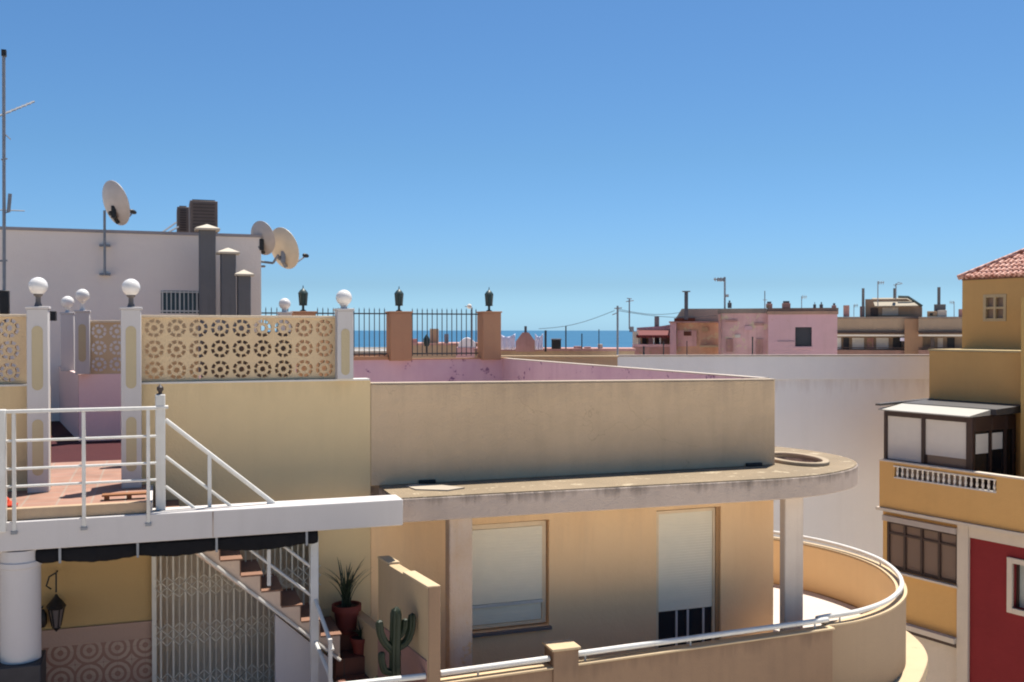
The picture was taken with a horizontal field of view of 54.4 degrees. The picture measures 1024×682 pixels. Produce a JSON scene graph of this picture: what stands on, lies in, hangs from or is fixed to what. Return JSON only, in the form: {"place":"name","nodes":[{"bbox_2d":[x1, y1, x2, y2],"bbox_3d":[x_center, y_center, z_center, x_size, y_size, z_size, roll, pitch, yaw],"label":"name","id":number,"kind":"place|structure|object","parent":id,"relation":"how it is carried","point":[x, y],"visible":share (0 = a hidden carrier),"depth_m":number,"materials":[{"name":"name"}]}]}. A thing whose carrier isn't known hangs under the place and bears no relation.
{"place":"outdoors","nodes":[
{"label":"outdoors","id":0,"kind":"place"},
{"bbox_2d":[7,497,17,506],"bbox_3d":[-5.168,1.621,10.078,0.300,0.099,0.176,0,1,-20],"label":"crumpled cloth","id":1,"kind":"object","parent":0,"point":[9,503],"visible":0.42,"depth_m":10.06,"materials":[{"name":"red fabric"}]},
{"bbox_2d":[0,226,261,420],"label":"mauve building","id":2,"kind":"structure","parent":0,"point":[161,268],"depth_m":19.93,"materials":[{"name":"white paint"}]},
{"bbox_2d":[50,311,56,320],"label":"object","id":3,"kind":"object","parent":2,"relation":"in","point":[53,315],"visible":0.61,"depth_m":18.28,"materials":[{"name":"black metal"}]},
{"bbox_2d":[99,180,136,275],"bbox_3d":[-7.955,-2.259,20.025,0.646,1.900,0.778,0,1,-10],"label":"satellite dish","id":4,"kind":"object","parent":2,"relation":"attached to","point":[118,210],"visible":1,"depth_m":19.80,"materials":[{"name":"metal"}]},
{"bbox_2d":[163,222,178,231],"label":"roof pipes","id":5,"kind":"object","parent":2,"relation":"on","point":[170,226],"visible":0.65,"depth_m":21.89,"materials":[{"name":"metal"}]},
{"bbox_2d":[161,291,198,312],"bbox_3d":[-6.665,-0.800,20.502,1.063,0.460,0.165,0,1,-20],"label":"window","id":6,"kind":"structure","parent":2,"relation":"in","point":[171,301],"depth_m":20.46,"materials":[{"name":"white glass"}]},
{"bbox_2d":[176,206,188,231],"bbox_3d":[-7.669,-2.506,23.187,0.260,1.216,0.720,0,1,-20],"label":"cooling unit","id":7,"kind":"object","parent":2,"relation":"on","point":[182,217],"visible":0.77,"depth_m":22.86,"materials":[{"name":"metal"}]},
{"bbox_2d":[189,199,217,232],"bbox_3d":[-6.832,-2.486,22.025,0.582,1.201,0.770,0,1,-20],"label":"cooling unit","id":8,"kind":"object","parent":2,"relation":"on","point":[202,212],"visible":0.65,"depth_m":21.67,"materials":[{"name":"metal"}]},
{"bbox_2d":[251,221,274,267],"bbox_3d":[-5.275,-2.047,21.134,0.487,0.978,0.734,0,1,-20],"label":"satellite dish","id":9,"kind":"object","parent":2,"relation":"attached to","point":[266,240],"visible":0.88,"depth_m":20.92,"materials":[{"name":"metal"}]},
{"bbox_2d":[261,227,308,268],"bbox_3d":[-4.860,-1.993,21.611,0.864,0.878,0.977,0,1,11],"label":"satellite dish","id":10,"kind":"object","parent":2,"relation":"attached to","point":[285,252],"visible":0.89,"depth_m":21.21,"materials":[{"name":"metal"}]},
{"bbox_2d":[0,319,402,681],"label":"terrace house","id":11,"kind":"structure","parent":0,"point":[297,451],"depth_m":11.78,"materials":[{"name":"white paint"}]},
{"bbox_2d":[0,314,26,383],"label":"block screen","id":12,"kind":"object","parent":11,"relation":"on","point":[19,339],"visible":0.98,"depth_m":11.14,"materials":[{"name":"beige concrete"}]},
{"bbox_2d":[0,49,34,329],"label":"antenna mast","id":13,"kind":"object","parent":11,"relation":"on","point":[4,135],"visible":0.96,"depth_m":18.29,"materials":[{"name":"metal"}]},
{"bbox_2d":[0,290,9,313],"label":"junction box","id":14,"kind":"object","parent":13,"relation":"attached to","point":[4,301],"visible":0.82,"depth_m":18.24,"materials":[{"name":"black metal"}]},
{"bbox_2d":[25,277,50,492],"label":"lamp pillar","id":15,"kind":"structure","parent":11,"relation":"on","point":[38,359],"depth_m":10.96,"materials":[{"name":"white paint"}]},
{"bbox_2d":[41,605,46,627],"bbox_3d":[-5.253,3.086,11.150,0.092,0.230,0.123,0,1,3],"label":"lamp","id":16,"kind":"object","parent":11,"relation":"attached to","point":[43,618],"visible":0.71,"depth_m":11.11,"materials":[{"name":"black metal"}]},
{"bbox_2d":[46,570,65,631],"bbox_3d":[-5.101,2.907,11.119,0.256,0.669,0.199,1,1,44],"label":"wall lantern","id":17,"kind":"object","parent":11,"relation":"attached to","point":[56,606],"depth_m":11.06,"materials":[{"name":"black metal"}]},
{"bbox_2d":[60,296,74,370],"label":"lamp pillar","id":18,"kind":"structure","parent":11,"relation":"on","point":[67,318],"depth_m":17.59,"materials":[{"name":"white paint"}]},
{"bbox_2d":[0,406,155,534],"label":"terrace railing","id":19,"kind":"object","parent":11,"relation":"on","point":[4,469],"visible":1,"depth_m":10.05,"materials":[{"name":"white metal"}]},
{"bbox_2d":[74,289,90,373],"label":"lamp pillar","id":20,"kind":"structure","parent":11,"relation":"on","point":[82,340],"depth_m":15.87,"materials":[{"name":"white paint"}]},
{"bbox_2d":[90,320,120,373],"bbox_3d":[-6.084,0.099,16.428,1.656,0.870,0.140,0,1,-20],"label":"block screen","id":21,"kind":"object","parent":11,"relation":"on","point":[108,355],"visible":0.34,"depth_m":16.20,"materials":[{"name":"beige concrete"}]},
{"bbox_2d":[102,491,145,500],"bbox_3d":[-4.106,1.644,10.551,0.442,0.064,0.120,0,1,-20],"label":"plank bench","id":22,"kind":"object","parent":11,"relation":"on","point":[106,496],"visible":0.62,"depth_m":10.53,"materials":[{"name":"brown wood"}]},
{"bbox_2d":[119,279,141,488],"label":"lamp pillar","id":23,"kind":"structure","parent":11,"relation":"on","point":[131,396],"depth_m":11.28,"materials":[{"name":"white paint"}]},
{"bbox_2d":[35,531,317,562],"bbox_3d":[-3.502,2.185,10.599,2.825,0.193,0.285,0,1,-20],"label":"rolled awning","id":24,"kind":"object","parent":11,"relation":"hanging from","point":[159,548],"visible":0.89,"depth_m":10.47,"materials":[{"name":"black fabric"}]},
{"bbox_2d":[194,224,219,371],"bbox_3d":[-6.090,-0.525,19.906,0.475,3.623,0.475,0,1,-20],"label":"flue","id":25,"kind":"object","parent":11,"relation":"on","point":[207,269],"visible":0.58,"depth_m":19.75,"materials":[{"name":"metal"}]},
{"bbox_2d":[216,248,239,331],"bbox_3d":[-5.712,-0.297,20.043,0.440,3.165,0.440,0,1,-20],"label":"flue","id":26,"kind":"object","parent":11,"relation":"on","point":[227,281],"visible":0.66,"depth_m":19.90,"materials":[{"name":"metal"}]},
{"bbox_2d":[152,544,320,681],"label":"scissor gate","id":27,"kind":"structure","parent":11,"relation":"on","point":[154,643],"depth_m":11.70,"materials":[{"name":"metal"}]},
{"bbox_2d":[141,315,334,381],"bbox_3d":[-3.263,0.082,12.007,2.270,0.779,0.140,0,1,-20],"label":"block screen","id":28,"kind":"object","parent":11,"relation":"on","point":[251,338],"visible":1,"depth_m":11.96,"materials":[{"name":"beige concrete"}]},
{"bbox_2d":[155,384,333,681],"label":"stair railing","id":29,"kind":"object","parent":11,"relation":"on","point":[316,614],"visible":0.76,"depth_m":10.76,"materials":[{"name":"white metal"}]},
{"bbox_2d":[234,270,254,331],"bbox_3d":[-5.423,-0.081,20.148,0.387,2.731,0.387,0,1,-20],"label":"flue","id":30,"kind":"object","parent":11,"relation":"on","point":[243,292],"visible":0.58,"depth_m":20.02,"materials":[{"name":"paint"}]},
{"bbox_2d":[155,489,341,681],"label":"outdoor stairs","id":31,"kind":"structure","parent":11,"relation":"on","point":[291,654],"depth_m":11.39,"materials":[{"name":"ceramic"}]},
{"bbox_2d":[277,298,292,331],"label":"lamp pillar","id":32,"kind":"structure","parent":11,"relation":"on","point":[284,304],"depth_m":17.19,"materials":[{"name":"white glass"}]},
{"bbox_2d":[333,290,354,378],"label":"lamp pillar","id":33,"kind":"structure","parent":11,"relation":"on","point":[343,341],"depth_m":12.22,"materials":[{"name":"white paint"}]},
{"bbox_2d":[327,632,369,681],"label":"side steps","id":34,"kind":"structure","parent":11,"relation":"on","point":[350,666],"depth_m":11.75,"materials":[{"name":"tile"}]},
{"bbox_2d":[319,557,371,634],"bbox_3d":[-1.996,3.083,12.023,0.688,0.898,0.632,0,1,-1],"label":"potted aloe","id":35,"kind":"object","parent":34,"relation":"on","point":[346,609],"visible":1,"depth_m":12.00,"materials":[{"name":"ceramic"}]},
{"bbox_2d":[346,621,364,655],"bbox_3d":[-1.825,3.546,11.901,0.401,0.373,0.287,-1,1,-41],"label":"potted succulent","id":36,"kind":"object","parent":34,"relation":"on","point":[357,641],"visible":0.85,"depth_m":11.82,"materials":[{"name":"red ceramic"}]},
{"bbox_2d":[346,673,425,681],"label":"yard handrail","id":37,"kind":"object","parent":11,"relation":"on","point":[410,677],"visible":1,"depth_m":9.93,"materials":[{"name":"white metal"}]},
{"bbox_2d":[375,606,415,676],"bbox_3d":[-1.188,3.677,10.178,0.429,1.929,0.429,0,1,-20],"label":"potted cactus","id":38,"kind":"object","parent":11,"relation":"on","point":[394,645],"visible":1,"depth_m":10.13,"materials":[{"name":"plant"}]},
{"bbox_2d":[356,555,439,681],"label":"dividing wall","id":39,"kind":"structure","parent":11,"relation":"on","point":[406,591],"depth_m":10.50,"materials":[{"name":"beige paint"}]},
{"bbox_2d":[353,347,385,350],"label":"seaside house","id":40,"kind":"structure","parent":0,"point":[367,348],"depth_m":420.45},
{"bbox_2d":[353,351,385,355],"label":"brown roof wall","id":41,"kind":"structure","parent":0,"point":[368,352],"depth_m":28.12,"materials":[{"name":"concrete"}]},
{"bbox_2d":[423,334,429,352],"bbox_3d":[-2.400,0.070,28.002,0.185,0.520,0.185,-1,1,-42],"label":"dark lantern post","id":42,"kind":"object","parent":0,"point":[425,341],"visible":0.8,"depth_m":27.95,"materials":[{"name":"black metal"}]},
{"bbox_2d":[412,329,476,357],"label":"distant house","id":43,"kind":"structure","parent":0,"point":[434,348],"depth_m":44.99,"materials":[{"name":"brick"}]},
{"bbox_2d":[456,337,476,357],"bbox_3d":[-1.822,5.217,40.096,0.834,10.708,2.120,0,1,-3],"label":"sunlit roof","id":44,"kind":"structure","parent":43,"relation":"attached to","point":[464,348],"depth_m":38.99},
{"bbox_2d":[267,331,632,346],"bbox_3d":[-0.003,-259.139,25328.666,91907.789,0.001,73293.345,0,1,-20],"label":"sea","id":45,"kind":"structure","parent":0,"point":[606,338],"depth_m":1695.18,"materials":[{"name":"liquid"}]},
{"bbox_2d":[465,304,472,345],"bbox_3d":[-1.558,-0.590,37.027,0.341,1.576,0.199,0,1,-37],"label":"street lamp","id":46,"kind":"object","parent":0,"point":[468,306],"visible":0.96,"depth_m":36.98,"materials":[{"name":"metal"}]},
{"bbox_2d":[501,334,514,349],"bbox_3d":[-0.147,0.016,30.498,0.490,0.492,0.107,0,1,0],"label":"hanging sheet","id":47,"kind":"object","parent":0,"point":[507,343],"visible":0.88,"depth_m":30.49,"materials":[{"name":"white fabric"}]},
{"bbox_2d":[0,0,1023,330],"label":"sky","id":48,"kind":"structure","parent":0,"point":[568,161],"materials":[{"name":"blue"}]},
{"bbox_2d":[535,334,542,349],"bbox_3d":[0.825,0.016,30.498,0.245,0.492,0.107,0,1,2],"label":"hanging sheet","id":49,"kind":"object","parent":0,"point":[538,343],"visible":1,"depth_m":30.49,"materials":[{"name":"white fabric"}]},
{"bbox_2d":[501,355,618,365],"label":"roof wall","id":50,"kind":"structure","parent":0,"point":[606,360],"depth_m":25.98,"materials":[{"name":"paint"}]},
{"bbox_2d":[612,306,621,354],"bbox_3d":[3.373,-0.325,31.999,0.316,1.611,0.065,0,1,3],"label":"utility pole","id":51,"kind":"object","parent":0,"point":[617,308],"visible":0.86,"depth_m":31.97,"materials":[{"name":"wood"}]},
{"bbox_2d":[539,309,715,328],"bbox_3d":[5.078,-0.760,35.022,7.117,0.670,4.591,0,1,-20],"label":"overhead wire","id":52,"kind":"object","parent":51,"relation":"attached to","point":[630,312],"visible":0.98,"depth_m":34.35,"materials":[{"name":"black metal"}]},
{"bbox_2d":[717,300,838,354],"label":"pink house","id":53,"kind":"structure","parent":0,"point":[785,329],"depth_m":37.04,"materials":[{"name":"paint"}]},
{"bbox_2d":[713,277,728,308],"bbox_3d":[7.989,-1.628,38.027,0.547,1.627,0.345,0,1,2],"label":"roof aerial","id":54,"kind":"object","parent":53,"relation":"on","point":[723,279],"visible":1,"depth_m":37.96,"materials":[{"name":"metal"}]},
{"bbox_2d":[795,327,811,348],"bbox_3d":[10.782,-0.118,36.840,0.624,0.789,0.200,0,1,15],"label":"window","id":55,"kind":"structure","parent":53,"relation":"in","point":[803,335],"depth_m":36.91,"materials":[{"name":"black glass"}]},
{"bbox_2d":[837,288,922,353],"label":"beige apartment house","id":56,"kind":"structure","parent":0,"point":[887,326],"depth_m":62.44,"materials":[{"name":"paint"}]},
{"bbox_2d":[837,338,840,348],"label":"window","id":57,"kind":"structure","parent":56,"relation":"in","point":[838,339],"depth_m":63.73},
{"bbox_2d":[843,338,848,348],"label":"window","id":58,"kind":"structure","parent":56,"relation":"in","point":[845,340],"depth_m":63.57,"materials":[{"name":"black glass"}]},
{"bbox_2d":[852,338,863,348],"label":"window","id":59,"kind":"structure","parent":56,"relation":"in","point":[856,342],"depth_m":63.32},
{"bbox_2d":[867,338,873,348],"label":"window","id":60,"kind":"structure","parent":56,"relation":"in","point":[870,341],"depth_m":63.07,"materials":[{"name":"glass"}]},
{"bbox_2d":[877,281,883,305],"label":"roof aerial","id":61,"kind":"object","parent":56,"relation":"on","point":[877,290],"visible":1,"depth_m":59.97,"materials":[{"name":"metal"}]},
{"bbox_2d":[876,338,888,348],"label":"window","id":62,"kind":"structure","parent":56,"relation":"in","point":[880,342],"depth_m":62.82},
{"bbox_2d":[893,338,900,348],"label":"window","id":63,"kind":"structure","parent":56,"relation":"in","point":[896,341],"depth_m":62.53,"materials":[{"name":"black glass"}]},
{"bbox_2d":[895,282,902,298],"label":"roof aerial","id":64,"kind":"object","parent":56,"relation":"on","point":[896,284],"visible":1,"depth_m":59.97,"materials":[{"name":"metal"}]},
{"bbox_2d":[875,248,1023,681],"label":"ochre building","id":65,"kind":"structure","parent":0,"point":[951,485],"depth_m":24.31,"materials":[{"name":"yellow paint"}]},
{"bbox_2d":[887,521,956,583],"bbox_3d":[10.175,5.216,24.690,0.080,1.200,2.025,0,1,-31],"label":"window","id":66,"kind":"structure","parent":65,"relation":"in","point":[929,553],"depth_m":24.65,"materials":[{"name":"brown glass"}]},
{"bbox_2d":[983,294,1006,320],"bbox_3d":[12.953,-0.888,26.669,0.110,0.720,0.662,0,1,-31],"label":"tower window","id":67,"kind":"structure","parent":65,"relation":"in","point":[994,305],"depth_m":26.64,"materials":[{"name":"beige wood"}]},
{"label":"ground","id":68,"kind":"structure","parent":0,"visible":0},
{"bbox_2d":[474,344,635,357],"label":"tan house","id":69,"kind":"structure","parent":68,"relation":"on","point":[588,351],"depth_m":32.98,"materials":[{"name":"paint"}]},
{"bbox_2d":[516,326,534,351],"bbox_3d":[0.427,-0.069,31.251,0.614,0.797,0.500,0,1,1],"label":"gabled chimney","id":70,"kind":"object","parent":69,"relation":"on","point":[525,341],"visible":0.91,"depth_m":31.00,"materials":[{"name":"paint"}]},
{"bbox_2d":[544,330,546,351],"bbox_3d":[1.046,0.000,31.002,0.061,0.664,0.070,0,1,-20],"label":"roof post","id":71,"kind":"object","parent":69,"relation":"on","point":[545,340],"visible":1,"depth_m":30.99,"materials":[{"name":"black metal"}]},
{"bbox_2d":[551,338,561,348],"bbox_3d":[1.434,0.087,32.252,0.342,0.334,0.560,0,1,3],"label":"rooftop box","id":72,"kind":"object","parent":69,"relation":"on","point":[555,343],"visible":1,"depth_m":32.00,"materials":[{"name":"black metal"}]},
{"bbox_2d":[565,326,566,348],"bbox_3d":[1.677,-0.108,31.001,0.035,0.714,0.040,0,1,-20],"label":"roof post","id":73,"kind":"object","parent":69,"relation":"on","point":[565,337],"visible":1,"depth_m":30.99,"materials":[{"name":"black metal"}]},
{"bbox_2d":[295,356,927,681],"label":"corner house","id":74,"kind":"structure","parent":68,"relation":"on","point":[561,514],"depth_m":13.36,"materials":[{"name":"paint"}]},
{"bbox_2d":[261,308,287,331],"bbox_3d":[-5.302,-0.203,22.196,0.724,1.130,0.030,0,1,-20],"label":"spiked fence","id":75,"kind":"object","parent":74,"relation":"on","point":[265,312],"visible":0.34,"depth_m":22.16,"materials":[{"name":"metal"}]},
{"bbox_2d":[290,311,316,352],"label":"fence pillar","id":76,"kind":"structure","parent":74,"relation":"on","point":[303,313],"depth_m":22.11,"materials":[{"name":"paint"}]},
{"bbox_2d":[298,286,307,310],"bbox_3d":[-4.687,-0.956,22.343,0.212,0.580,0.215,-1,1,-42],"label":"pillar lantern","id":77,"kind":"object","parent":76,"relation":"on","point":[303,295],"visible":0.98,"depth_m":22.28,"materials":[{"name":"metal"}]},
{"bbox_2d":[316,307,386,356],"bbox_3d":[-3.673,-0.209,22.775,1.655,1.130,0.030,0,1,-20],"label":"spiked fence","id":78,"kind":"object","parent":74,"relation":"on","point":[364,353],"visible":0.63,"depth_m":22.91,"materials":[{"name":"metal"}]},
{"bbox_2d":[385,311,412,360],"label":"fence pillar","id":79,"kind":"structure","parent":74,"relation":"on","point":[398,335],"depth_m":22.87,"materials":[{"name":"paint"}]},
{"bbox_2d":[394,289,403,310],"bbox_3d":[-2.619,-0.977,23.078,0.212,0.580,0.215,-1,1,-42],"label":"pillar lantern","id":80,"kind":"object","parent":79,"relation":"on","point":[398,293],"visible":0.95,"depth_m":23.02,"materials":[{"name":"metal"}]},
{"bbox_2d":[412,308,478,355],"bbox_3d":[-1.594,-0.217,23.514,1.677,1.130,0.030,0,1,-20],"label":"spiked fence","id":81,"kind":"object","parent":74,"relation":"on","point":[446,314],"visible":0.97,"depth_m":23.49,"materials":[{"name":"metal"}]},
{"bbox_2d":[476,311,501,359],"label":"fence pillar","id":82,"kind":"structure","parent":74,"relation":"on","point":[488,335],"depth_m":23.61,"materials":[{"name":"paint"}]},
{"bbox_2d":[485,289,493,310],"bbox_3d":[-0.548,-0.998,23.814,0.212,0.580,0.215,-1,1,-42],"label":"pillar lantern","id":83,"kind":"object","parent":82,"relation":"on","point":[489,294],"visible":0.97,"depth_m":23.75,"materials":[{"name":"metal"}]},
{"bbox_2d":[472,520,551,637],"bbox_3d":[-0.080,3.114,13.092,1.240,1.436,0.180,0,1,-20],"label":"window","id":84,"kind":"structure","parent":74,"relation":"in","point":[509,558],"depth_m":13.13,"materials":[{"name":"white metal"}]},
{"bbox_2d":[440,617,828,675],"bbox_3d":[1.680,3.711,12.105,5.356,0.129,0.070,0,1,-22],"label":"balcony handrail","id":85,"kind":"object","parent":74,"relation":"on","point":[505,664],"visible":0.93,"depth_m":12.03,"materials":[{"name":"white metal"}]},
{"bbox_2d":[656,507,718,647],"bbox_3d":[2.465,3.477,14.049,0.995,2.245,0.090,0,1,-20],"label":"balcony door","id":86,"kind":"structure","parent":74,"relation":"in","point":[687,540],"depth_m":14.04,"materials":[{"name":"white metal"}]},
{"bbox_2d":[773,531,903,621],"bbox_3d":[4.449,3.661,16.806,3.232,0.129,6.638,0,1,-20],"label":"balcony handrail","id":87,"kind":"object","parent":74,"relation":"attached to","point":[896,593],"visible":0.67,"depth_m":14.75,"materials":[{"name":"white metal"}]},
{"bbox_2d":[629,316,669,354],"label":"awning house","id":88,"kind":"structure","parent":68,"relation":"on","point":[651,339],"depth_m":42.92,"materials":[{"name":"paint"}]},
{"bbox_2d":[626,298,633,326],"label":"roof aerial","id":89,"kind":"object","parent":88,"relation":"on","point":[629,308],"visible":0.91,"depth_m":43.97,"materials":[{"name":"metal"}]},
{"bbox_2d":[669,291,717,354],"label":"stone house","id":90,"kind":"structure","parent":68,"relation":"on","point":[696,332],"depth_m":41.99,"materials":[{"name":"paint"}]},
{"bbox_2d":[616,354,928,563],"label":"white building","id":91,"kind":"structure","parent":68,"relation":"on","point":[825,403],"depth_m":29.36,"materials":[{"name":"white paint"}]},
{"bbox_2d":[918,287,961,353],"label":"beige house","id":92,"kind":"structure","parent":68,"relation":"on","point":[938,328],"depth_m":60.48,"materials":[{"name":"beige paint"}]},
{"bbox_2d":[931,338,933,348],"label":"window","id":93,"kind":"structure","parent":92,"relation":"in","point":[932,339],"depth_m":61.13,"materials":[{"name":"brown glass"}]},
{"bbox_2d":[938,338,942,348],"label":"window","id":94,"kind":"structure","parent":92,"relation":"in","point":[940,340],"depth_m":60.95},
{"bbox_2d":[947,338,954,348],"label":"window","id":95,"kind":"structure","parent":92,"relation":"in","point":[950,341],"depth_m":60.72,"materials":[{"name":"black glass"}]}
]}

